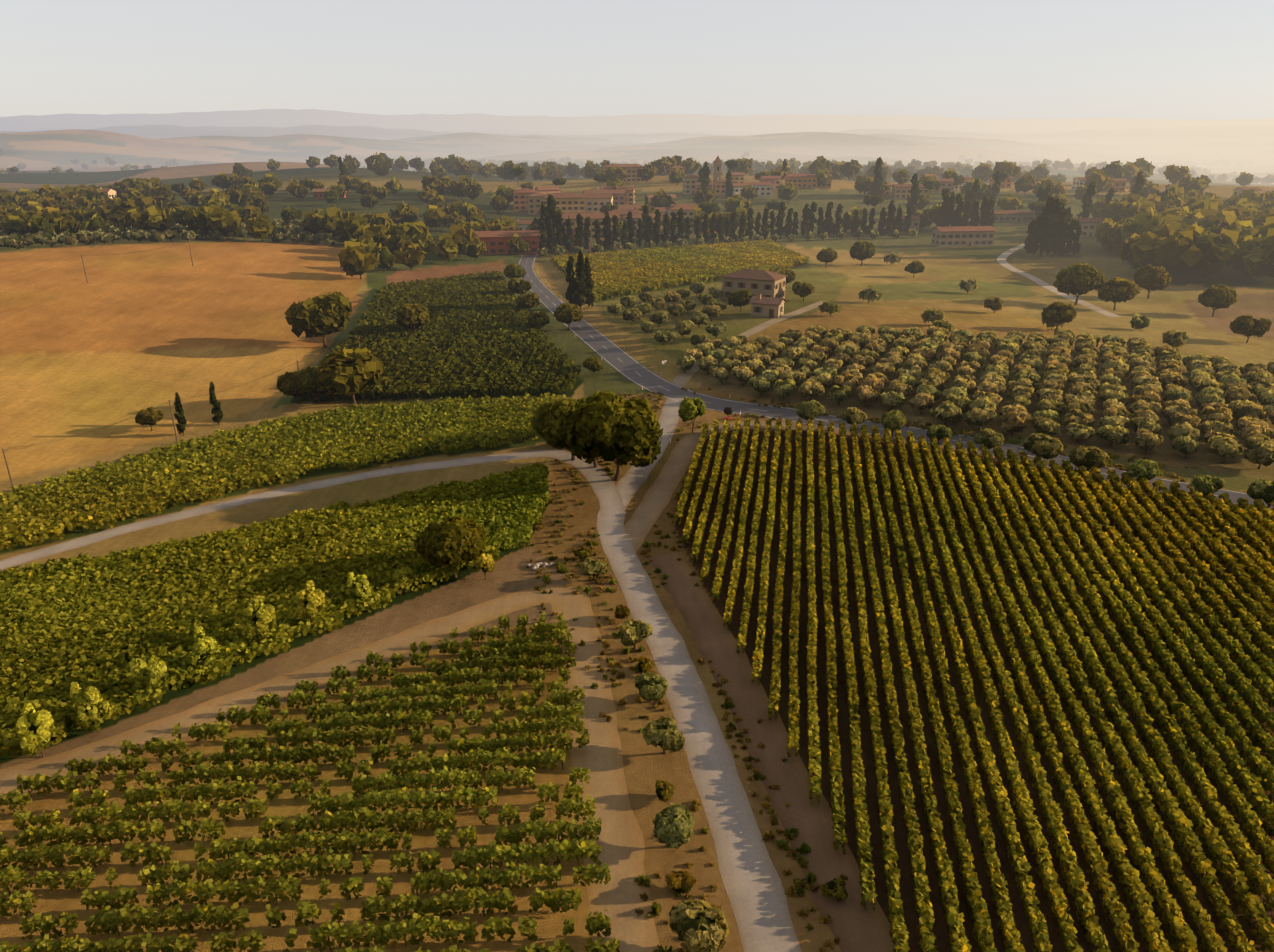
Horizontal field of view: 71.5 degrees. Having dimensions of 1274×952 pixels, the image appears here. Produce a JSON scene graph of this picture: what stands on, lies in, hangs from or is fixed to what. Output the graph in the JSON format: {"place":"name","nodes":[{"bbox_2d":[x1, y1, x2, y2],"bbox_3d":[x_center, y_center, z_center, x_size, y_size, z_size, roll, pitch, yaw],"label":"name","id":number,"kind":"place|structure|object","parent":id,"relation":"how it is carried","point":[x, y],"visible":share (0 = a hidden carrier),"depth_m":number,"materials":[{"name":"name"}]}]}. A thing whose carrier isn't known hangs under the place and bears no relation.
{"place":"outdoors","nodes":[
{"label":"outdoors","id":0,"kind":"place"},
{"bbox_2d":[0,244,1119,951],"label":"gravel road","id":1,"kind":"structure","parent":0,"point":[752,886],"depth_m":83.61,"materials":[{"name":"beige gravel"}]},
{"bbox_2d":[0,109,1273,951],"bbox_3d":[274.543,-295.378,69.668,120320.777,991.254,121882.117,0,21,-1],"label":"ground","id":2,"kind":"structure","parent":0,"point":[120,331],"depth_m":168.61,"materials":[{"name":"brown soil"}]},
{"bbox_2d":[0,221,447,488],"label":"utility poles","id":3,"kind":"object","parent":2,"relation":"on","point":[169,400],"visible":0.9,"depth_m":164.44,"materials":[{"name":"brown wood"}]},
{"bbox_2d":[0,392,565,756],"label":"vineyard","id":4,"kind":"object","parent":2,"relation":"on","point":[259,556],"visible":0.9,"depth_m":118.54,"materials":[{"name":"green plant"}]},
{"bbox_2d":[0,612,619,951],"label":"vineyard","id":5,"kind":"object","parent":2,"relation":"on","point":[199,793],"visible":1,"depth_m":69.57,"materials":[{"name":"green plant"}]},
{"bbox_2d":[15,390,847,951],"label":"trees","id":6,"kind":"object","parent":2,"relation":"on","point":[609,426],"visible":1,"depth_m":98.61,"materials":[{"name":"green plant"}]},
{"bbox_2d":[526,562,554,569],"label":"stone heap","id":7,"kind":"object","parent":2,"relation":"on","point":[537,565],"visible":0.96,"depth_m":113.63,"materials":[{"name":"beige stone"}]},
{"bbox_2d":[293,239,809,401],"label":"vineyard","id":8,"kind":"object","parent":2,"relation":"on","point":[637,270],"visible":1,"depth_m":237.14,"materials":[{"name":"green plant"}]},
{"bbox_2d":[369,259,740,475],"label":"road posts","id":9,"kind":"object","parent":2,"relation":"on","point":[664,362],"visible":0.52,"depth_m":190.02,"materials":[{"name":"white"}]},
{"bbox_2d":[0,214,1271,434],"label":"trees","id":10,"kind":"object","parent":2,"relation":"on","point":[350,372],"visible":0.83,"depth_m":252.56,"materials":[{"name":"green plant"}]},
{"bbox_2d":[0,148,1273,281],"bbox_3d":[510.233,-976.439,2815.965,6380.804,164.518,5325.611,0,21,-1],"label":"woodland trees","id":11,"kind":"object","parent":2,"relation":"on","point":[1184,225],"visible":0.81,"depth_m":498.94,"materials":[{"name":"green plant"}]},
{"bbox_2d":[93,156,1261,254],"bbox_3d":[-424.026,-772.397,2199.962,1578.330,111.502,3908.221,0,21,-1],"label":"village buildings","id":12,"kind":"structure","parent":2,"relation":"on","point":[589,203],"depth_m":512.45,"materials":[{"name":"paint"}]},
{"bbox_2d":[724,407,732,420],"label":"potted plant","id":13,"kind":"object","parent":2,"relation":"on","point":[728,411],"visible":0.96,"depth_m":161.54,"materials":[{"name":"green plant"}]},
{"bbox_2d":[337,156,1144,255],"bbox_3d":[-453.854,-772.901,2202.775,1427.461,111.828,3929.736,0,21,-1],"label":"village trees","id":14,"kind":"object","parent":2,"relation":"on","point":[1055,227],"visible":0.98,"depth_m":453.60,"materials":[{"name":"green plant"}]},
{"bbox_2d":[721,266,787,317],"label":"farmhouse","id":15,"kind":"object","parent":2,"relation":"on","point":[767,289],"visible":0.94,"depth_m":254.98,"materials":[{"name":"paint"}]},
{"bbox_2d":[526,387,1195,951],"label":"verge weeds","id":16,"kind":"object","parent":2,"relation":"on","point":[800,859],"visible":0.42,"depth_m":91.20,"materials":[{"name":"green plant"}]},
{"bbox_2d":[674,417,1273,951],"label":"vineyard","id":17,"kind":"object","parent":2,"relation":"on","point":[1226,543],"visible":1,"depth_m":86.25,"materials":[{"name":"green plant"}]},
{"bbox_2d":[676,325,1273,508],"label":"olive trees","id":18,"kind":"object","parent":2,"relation":"on","point":[741,358],"visible":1,"depth_m":165.45,"materials":[{"name":"green plant"}]},
{"bbox_2d":[0,0,1273,119],"label":"sky","id":19,"kind":"structure","parent":0,"point":[968,59],"materials":[{"name":"white"}]},
{"bbox_2d":[518,254,1272,509],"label":"road asphalt","id":20,"kind":"structure","parent":0,"point":[620,360],"depth_m":175.74,"materials":[{"name":"asphalt"}]}
]}

